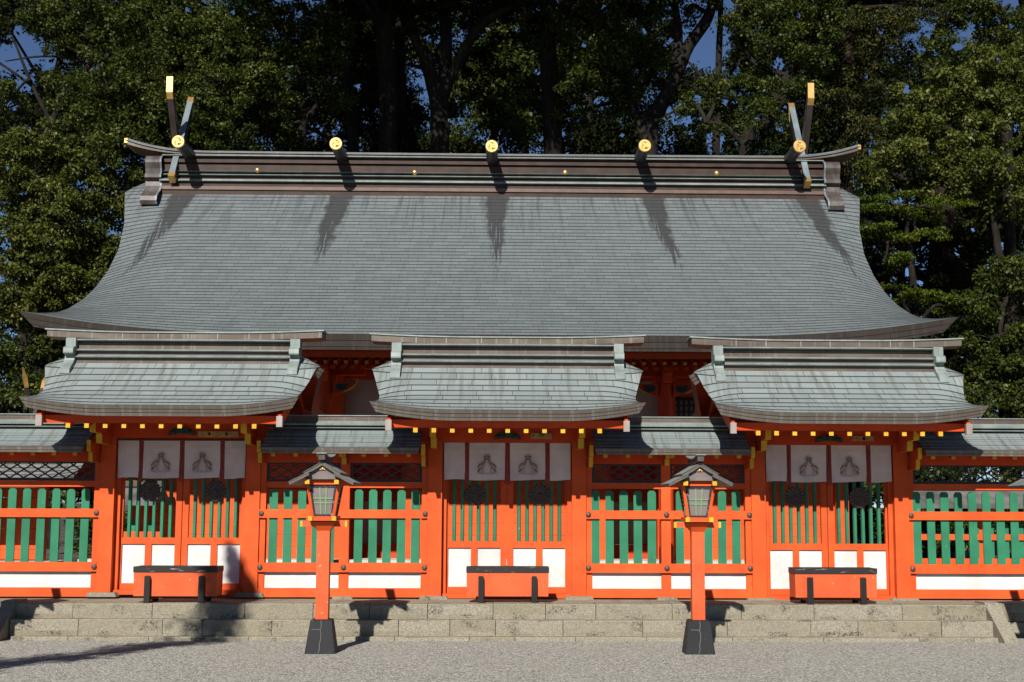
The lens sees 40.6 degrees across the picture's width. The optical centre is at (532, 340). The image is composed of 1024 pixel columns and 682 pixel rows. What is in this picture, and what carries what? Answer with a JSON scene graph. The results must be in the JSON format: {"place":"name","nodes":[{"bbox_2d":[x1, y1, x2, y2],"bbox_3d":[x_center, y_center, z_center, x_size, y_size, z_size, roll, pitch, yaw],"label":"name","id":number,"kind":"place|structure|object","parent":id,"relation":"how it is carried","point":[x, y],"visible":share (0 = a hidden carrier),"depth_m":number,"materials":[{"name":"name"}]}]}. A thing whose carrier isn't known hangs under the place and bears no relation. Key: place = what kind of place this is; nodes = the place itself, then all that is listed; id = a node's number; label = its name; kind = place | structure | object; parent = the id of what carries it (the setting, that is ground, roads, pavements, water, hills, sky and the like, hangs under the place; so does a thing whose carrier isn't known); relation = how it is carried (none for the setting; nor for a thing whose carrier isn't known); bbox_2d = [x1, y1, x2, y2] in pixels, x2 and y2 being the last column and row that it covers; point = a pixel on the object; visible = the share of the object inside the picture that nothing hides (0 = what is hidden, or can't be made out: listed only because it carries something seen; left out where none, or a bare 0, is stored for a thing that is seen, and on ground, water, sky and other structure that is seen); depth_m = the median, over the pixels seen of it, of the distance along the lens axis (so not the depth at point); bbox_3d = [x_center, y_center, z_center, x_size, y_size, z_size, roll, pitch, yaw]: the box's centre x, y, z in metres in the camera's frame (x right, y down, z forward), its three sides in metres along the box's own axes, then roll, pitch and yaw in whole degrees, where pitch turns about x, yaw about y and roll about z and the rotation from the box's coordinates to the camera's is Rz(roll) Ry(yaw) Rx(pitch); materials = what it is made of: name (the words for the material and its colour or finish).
{"place":"outdoors","nodes":[
{"label":"outdoors","id":0,"kind":"place"},
{"bbox_2d":[18,328,327,596],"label":"shrine gate","id":1,"kind":"structure","parent":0,"point":[109,388],"depth_m":21.70,"materials":[{"name":"tile"}]},
{"bbox_2d":[118,444,183,588],"bbox_3d":[-6.016,2.768,21.819,0.959,2.270,0.106,0,-7,-1],"label":"door leaf","id":2,"kind":"structure","parent":1,"relation":"in","point":[153,550],"depth_m":21.78,"materials":[{"name":"paint"}]},
{"bbox_2d":[117,439,245,481],"bbox_3d":[-5.523,1.886,21.758,2.040,0.670,0.043,0,-7,-1],"label":"gate curtain","id":3,"kind":"object","parent":1,"relation":"hanging from","point":[159,458],"visible":1,"depth_m":21.76,"materials":[{"name":"white fabric"}]},
{"bbox_2d":[181,448,242,589],"bbox_3d":[-5.045,2.774,21.839,0.959,2.270,0.106,0,-7,-1],"label":"door leaf","id":4,"kind":"structure","parent":1,"relation":"in","point":[226,552],"depth_m":21.80,"materials":[{"name":"paint"}]},
{"bbox_2d":[198,431,238,436],"bbox_3d":[-4.944,1.468,21.772,0.634,0.089,0.030,0,-7,-1],"label":"wooden sign","id":5,"kind":"object","parent":1,"relation":"attached to","point":[218,433],"visible":1,"depth_m":21.76,"materials":[{"name":"brown wood"}]},
{"bbox_2d":[0,503,996,561],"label":"forest floor","id":6,"kind":"structure","parent":0,"point":[76,557],"depth_m":54.73,"materials":[{"name":"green plant"}]},
{"bbox_2d":[0,114,133,497],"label":"broadleaf tree","id":7,"kind":"object","parent":6,"relation":"on","point":[38,277],"visible":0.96,"depth_m":35.83,"materials":[{"name":"green plant"}]},
{"bbox_2d":[0,0,161,548],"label":"forest tree","id":8,"kind":"object","parent":6,"relation":"on","point":[33,115],"visible":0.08,"depth_m":48.74,"materials":[{"name":"green plant"}]},
{"bbox_2d":[0,0,168,411],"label":"broadleaf tree","id":9,"kind":"object","parent":6,"relation":"on","point":[38,17],"visible":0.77,"depth_m":41.84,"materials":[{"name":"green plant"}]},
{"bbox_2d":[29,0,310,196],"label":"forest tree","id":10,"kind":"object","parent":6,"relation":"on","point":[68,69],"visible":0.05,"depth_m":50.38,"materials":[{"name":"green plant"}]},
{"bbox_2d":[53,0,287,187],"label":"broadleaf tree","id":11,"kind":"object","parent":6,"relation":"on","point":[135,118],"visible":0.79,"depth_m":38.40,"materials":[{"name":"green plant"}]},
{"bbox_2d":[183,0,358,151],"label":"broadleaf tree","id":12,"kind":"object","parent":6,"relation":"on","point":[314,43],"visible":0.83,"depth_m":40.67,"materials":[{"name":"green plant"}]},
{"bbox_2d":[248,0,439,152],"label":"forest tree","id":13,"kind":"object","parent":6,"relation":"on","point":[327,125],"visible":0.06,"depth_m":49.89,"materials":[{"name":"green plant"}]},
{"bbox_2d":[307,0,430,152],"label":"broadleaf tree","id":14,"kind":"object","parent":6,"relation":"on","point":[405,92],"visible":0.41,"depth_m":45.03,"materials":[{"name":"green plant"}]},
{"bbox_2d":[353,0,397,152],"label":"overhanging tree","id":15,"kind":"object","parent":6,"relation":"on","point":[388,119],"visible":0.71,"depth_m":42.23,"materials":[{"name":"brown plant"}]},
{"bbox_2d":[322,0,583,152],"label":"camphor tree","id":16,"kind":"object","parent":6,"relation":"on","point":[439,84],"visible":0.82,"depth_m":42.01,"materials":[{"name":"green plant"}]},
{"bbox_2d":[343,0,569,153],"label":"forest tree","id":17,"kind":"object","parent":6,"relation":"on","point":[513,51],"visible":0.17,"depth_m":50.67,"materials":[{"name":"green plant"}]},
{"bbox_2d":[472,0,688,154],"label":"forest tree","id":18,"kind":"object","parent":6,"relation":"on","point":[583,141],"visible":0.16,"depth_m":52.19,"materials":[{"name":"green plant"}]},
{"bbox_2d":[490,0,727,544],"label":"camphor tree","id":19,"kind":"object","parent":6,"relation":"on","point":[618,62],"visible":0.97,"depth_m":41.01,"materials":[{"name":"green plant"}]},
{"bbox_2d":[539,0,696,153],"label":"overhanging tree","id":20,"kind":"object","parent":6,"relation":"on","point":[552,138],"visible":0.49,"depth_m":42.33,"materials":[{"name":"brown plant"}]},
{"bbox_2d":[557,0,819,155],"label":"forest tree","id":21,"kind":"object","parent":6,"relation":"on","point":[684,143],"visible":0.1,"depth_m":52.31,"materials":[{"name":"green plant"}]},
{"bbox_2d":[671,0,868,155],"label":"camphor tree","id":22,"kind":"object","parent":6,"relation":"on","point":[810,26],"visible":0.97,"depth_m":39.63,"materials":[{"name":"green plant"}]},
{"bbox_2d":[736,0,977,285],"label":"forest tree","id":23,"kind":"object","parent":6,"relation":"on","point":[821,140],"visible":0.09,"depth_m":49.91,"materials":[{"name":"green plant"}]},
{"bbox_2d":[797,0,965,543],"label":"cedar tree","id":24,"kind":"object","parent":6,"relation":"on","point":[844,75],"visible":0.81,"depth_m":41.06,"materials":[{"name":"green plant"}]},
{"bbox_2d":[852,154,998,380],"bbox_3d":[10.696,0.398,38.126,4.444,11.744,4.801,-2,-7,18],"label":"forest tree","id":25,"kind":"object","parent":6,"relation":"on","point":[957,268],"visible":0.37,"depth_m":38.70,"materials":[{"name":"green plant"}]},
{"bbox_2d":[839,0,1023,395],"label":"forest tree","id":26,"kind":"object","parent":6,"relation":"on","point":[966,238],"visible":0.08,"depth_m":48.95,"materials":[{"name":"green plant"}]},
{"bbox_2d":[850,38,1023,479],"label":"broadleaf tree","id":27,"kind":"object","parent":6,"relation":"on","point":[955,163],"visible":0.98,"depth_m":35.82,"materials":[{"name":"green plant"}]},
{"bbox_2d":[890,125,997,557],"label":"cedar tree","id":28,"kind":"object","parent":6,"relation":"on","point":[941,254],"visible":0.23,"depth_m":41.08,"materials":[{"name":"green plant"}]},
{"bbox_2d":[872,0,1023,416],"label":"forest tree","id":29,"kind":"object","parent":6,"relation":"on","point":[910,73],"visible":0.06,"depth_m":47.27,"materials":[{"name":"green plant"}]},
{"bbox_2d":[912,0,1023,477],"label":"forest tree","id":30,"kind":"object","parent":6,"relation":"on","point":[985,13],"visible":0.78,"depth_m":41.31,"materials":[{"name":"green plant"}]},
{"bbox_2d":[369,333,645,599],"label":"shrine gate","id":31,"kind":"structure","parent":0,"point":[572,391],"depth_m":21.80,"materials":[{"name":"wood"}]},
{"bbox_2d":[446,479,506,592],"bbox_3d":[-0.892,2.844,21.920,0.959,2.270,0.106,0,-7,-1],"label":"door leaf","id":32,"kind":"structure","parent":31,"relation":"in","point":[461,554],"depth_m":21.88,"materials":[{"name":"paint"}]},
{"bbox_2d":[443,442,570,483],"bbox_3d":[-0.400,1.927,21.864,2.040,0.670,0.043,0,-7,-1],"label":"gate curtain","id":33,"kind":"object","parent":31,"relation":"hanging from","point":[468,461],"visible":1,"depth_m":21.87,"materials":[{"name":"white fabric"}]},
{"bbox_2d":[507,449,566,592],"bbox_3d":[0.079,2.850,21.940,0.959,2.270,0.106,0,-7,-1],"label":"door leaf","id":34,"kind":"structure","parent":31,"relation":"in","point":[551,554],"depth_m":21.90,"materials":[{"name":"paint"}]},
{"bbox_2d":[531,433,551,438],"bbox_3d":[0.141,1.497,21.877,0.332,0.108,0.032,0,-7,-1],"label":"wooden sign","id":35,"kind":"object","parent":31,"relation":"attached to","point":[541,435],"visible":0.97,"depth_m":21.86,"materials":[{"name":"brown wood"}]},
{"bbox_2d":[0,0,1022,507],"label":"sky","id":36,"kind":"structure","parent":0,"point":[704,52],"materials":[{"name":"blue"}]},
{"bbox_2d":[0,638,1023,681],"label":"gravel ground","id":37,"kind":"structure","parent":0,"point":[348,661],"depth_m":17.11,"materials":[{"name":"grey gravel"}]},
{"bbox_2d":[289,453,360,653],"bbox_3d":[-2.771,2.816,18.395,0.855,2.654,1.000,0,-7,-1],"label":"post lantern","id":38,"kind":"object","parent":37,"relation":"on","point":[325,486],"visible":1,"depth_m":18.22,"materials":[{"name":"paint"}]},
{"bbox_2d":[309,485,336,515],"bbox_3d":[-2.764,2.105,18.252,0.370,0.411,0.084,0,-7,-1],"label":"window frame","id":39,"kind":"structure","parent":38,"relation":"in","point":[322,496],"depth_m":18.25,"materials":[{"name":"paper"}]},
{"bbox_2d":[335,485,342,515],"bbox_3d":[-2.595,2.127,18.427,0.084,0.411,0.370,0,-7,-1],"label":"window frame","id":40,"kind":"structure","parent":38,"relation":"in","point":[340,490],"depth_m":18.50,"materials":[{"name":"wood"}]},
{"bbox_2d":[0,599,1023,643],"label":"stone steps","id":41,"kind":"structure","parent":37,"relation":"on","point":[976,621],"depth_m":20.20,"materials":[{"name":"stone"}]},
{"bbox_2d":[0,586,1023,634],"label":"stone platform","id":42,"kind":"structure","parent":37,"relation":"on","point":[233,598],"depth_m":21.41,"materials":[{"name":"stone"}]},
{"bbox_2d":[0,377,35,528],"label":"evergreen shrub","id":43,"kind":"object","parent":42,"relation":"on","point":[18,388],"visible":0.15,"depth_m":33.63,"materials":[{"name":"green plant"}]},
{"bbox_2d":[0,300,57,497],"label":"evergreen shrub","id":44,"kind":"object","parent":42,"relation":"on","point":[29,356],"visible":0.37,"depth_m":33.91,"materials":[{"name":"green plant"}]},
{"bbox_2d":[0,413,100,596],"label":"picket fence","id":45,"kind":"object","parent":42,"relation":"on","point":[24,438],"visible":0.89,"depth_m":21.56,"materials":[{"name":"paint"}]},
{"bbox_2d":[0,367,127,561],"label":"side shrine","id":46,"kind":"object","parent":42,"relation":"on","point":[33,522],"visible":0.13,"depth_m":27.70,"materials":[{"name":"orange wood"}]},
{"bbox_2d":[41,410,128,557],"bbox_3d":[-10.492,3.166,33.325,2.935,5.037,2.188,-3,-8,21],"label":"evergreen shrub","id":47,"kind":"object","parent":42,"relation":"on","point":[78,500],"visible":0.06,"depth_m":33.20,"materials":[{"name":"green plant"}]},
{"bbox_2d":[133,565,223,602],"bbox_3d":[-5.296,3.634,20.682,1.242,0.529,0.584,0,-7,-1],"label":"offering box","id":48,"kind":"object","parent":42,"relation":"on","point":[201,582],"visible":1,"depth_m":20.47,"materials":[{"name":"paint"}]},
{"bbox_2d":[257,415,427,598],"bbox_3d":[-2.968,2.628,21.905,2.645,2.880,1.751,0,-7,-1],"label":"picket fence","id":49,"kind":"object","parent":42,"relation":"on","point":[349,441],"visible":0.88,"depth_m":21.65,"materials":[{"name":"paint"}]},
{"bbox_2d":[19,76,957,565],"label":"hall","id":50,"kind":"structure","parent":42,"relation":"on","point":[351,252],"depth_m":28.58,"materials":[{"name":"grey metal"}]},
{"bbox_2d":[123,481,168,536],"bbox_3d":[-8.108,3.818,28.026,1.200,1.955,1.240,0,-7,-1],"label":"fence","id":51,"kind":"object","parent":50,"relation":"on","point":[133,523],"visible":0.16,"depth_m":27.91,"materials":[{"name":"paint"}]},
{"bbox_2d":[675,397,694,416],"bbox_3d":[3.402,1.655,29.049,0.935,0.948,0.085,0,-7,-1],"label":"lattice window","id":52,"kind":"structure","parent":50,"relation":"in","point":[684,406],"depth_m":29.07,"materials":[{"name":"paint"}]},
{"bbox_2d":[466,566,548,602],"bbox_3d":[-0.377,3.681,20.923,1.242,0.529,0.584,0,-7,-1],"label":"offering box","id":53,"kind":"object","parent":42,"relation":"on","point":[531,581],"visible":1,"depth_m":20.71,"materials":[{"name":"paint"}]},
{"bbox_2d":[586,417,752,599],"bbox_3d":[2.147,2.659,22.011,2.627,2.880,1.751,0,-7,-1],"label":"picket fence","id":54,"kind":"object","parent":42,"relation":"on","point":[665,445],"visible":0.83,"depth_m":21.75,"materials":[{"name":"paint"}]},
{"bbox_2d":[788,567,876,604],"bbox_3d":[4.536,3.694,20.886,1.242,0.529,0.584,0,-7,-1],"label":"offering box","id":55,"kind":"object","parent":42,"relation":"on","point":[810,584],"visible":1,"depth_m":20.67,"materials":[{"name":"paint"}]},
{"bbox_2d":[848,481,924,543],"bbox_3d":[8.325,3.357,34.558,2.420,5.086,2.590,-7,-10,44],"label":"evergreen shrub","id":56,"kind":"object","parent":42,"relation":"on","point":[866,520],"visible":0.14,"depth_m":34.23,"materials":[{"name":"green plant"}]},
{"bbox_2d":[872,467,967,557],"bbox_3d":[9.481,3.278,33.589,2.721,5.014,2.379,0,-7,-1],"label":"evergreen shrub","id":57,"kind":"object","parent":42,"relation":"on","point":[938,542],"visible":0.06,"depth_m":33.41,"materials":[{"name":"green plant"}]},
{"bbox_2d":[857,189,992,557],"bbox_3d":[9.715,1.063,34.912,3.568,9.732,2.177,0,-7,-1],"label":"maple tree","id":58,"kind":"object","parent":42,"relation":"on","point":[913,294],"visible":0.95,"depth_m":35.02,"materials":[{"name":"green plant"}]},
{"bbox_2d":[907,418,1023,598],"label":"picket fence","id":59,"kind":"object","parent":42,"relation":"on","point":[994,442],"visible":0.89,"depth_m":21.86,"materials":[{"name":"paint"}]},
{"bbox_2d":[913,490,1023,564],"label":"fence","id":60,"kind":"object","parent":42,"relation":"on","point":[992,493],"visible":0.19,"depth_m":28.26,"materials":[{"name":"green paint"}]},
{"bbox_2d":[915,382,1023,550],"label":"evergreen shrub","id":61,"kind":"object","parent":42,"relation":"on","point":[969,398],"visible":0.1,"depth_m":32.69,"materials":[{"name":"green plant"}]},
{"bbox_2d":[931,252,1023,557],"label":"evergreen shrub","id":62,"kind":"object","parent":42,"relation":"on","point":[1006,397],"visible":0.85,"depth_m":34.68,"materials":[{"name":"green plant"}]},
{"bbox_2d":[989,378,1023,555],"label":"evergreen shrub","id":63,"kind":"object","parent":42,"relation":"on","point":[1007,471],"visible":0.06,"depth_m":33.10,"materials":[{"name":"green plant"}]},
{"bbox_2d":[660,454,732,654],"bbox_3d":[2.198,2.846,18.498,0.855,2.654,1.000,0,-7,-1],"label":"post lantern","id":64,"kind":"object","parent":37,"relation":"on","point":[697,481],"visible":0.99,"depth_m":18.32,"materials":[{"name":"paint"}]},
{"bbox_2d":[679,486,685,516],"bbox_3d":[2.029,2.155,18.523,0.084,0.411,0.370,0,-7,-1],"label":"window frame","id":65,"kind":"structure","parent":64,"relation":"in","point":[680,488],"depth_m":18.58,"materials":[{"name":"wood"}]},
{"bbox_2d":[685,486,712,516],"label":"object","id":66,"kind":"structure","parent":64,"relation":"in","point":[698,497],"depth_m":18.35,"materials":[{"name":"paper"}]},
{"bbox_2d":[1008,476,1023,488],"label":"post lantern","id":67,"kind":"object","parent":37,"relation":"on","point":[1018,484],"visible":1,"depth_m":18.96,"materials":[{"name":"paint"}]},
{"bbox_2d":[686,336,988,600],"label":"shrine gate","id":68,"kind":"structure","parent":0,"point":[899,397],"depth_m":21.90,"materials":[{"name":"wood"}]},
{"bbox_2d":[768,451,827,594],"bbox_3d":[4.214,2.895,22.023,0.959,2.270,0.106,0,-7,-1],"label":"door leaf","id":69,"kind":"structure","parent":68,"relation":"in","point":[782,556],"depth_m":21.99,"materials":[{"name":"paint"}]},
{"bbox_2d":[766,445,891,485],"bbox_3d":[4.706,1.968,21.969,2.040,0.670,0.043,0,-7,-1],"label":"gate curtain","id":70,"kind":"object","parent":68,"relation":"hanging from","point":[847,463],"visible":1,"depth_m":21.97,"materials":[{"name":"white fabric"}]},
{"bbox_2d":[826,451,888,594],"bbox_3d":[5.185,2.900,22.044,0.959,2.270,0.106,0,-7,-1],"label":"door leaf","id":71,"kind":"structure","parent":68,"relation":"in","point":[871,555],"depth_m":22.02,"materials":[{"name":"paint"}]},
{"bbox_2d":[852,436,873,440],"bbox_3d":[5.253,1.552,21.981,0.352,0.077,0.030,0,-7,-1],"label":"wooden sign","id":72,"kind":"object","parent":68,"relation":"attached to","point":[862,438],"visible":1,"depth_m":21.97,"materials":[{"name":"brown wood"}]}
]}

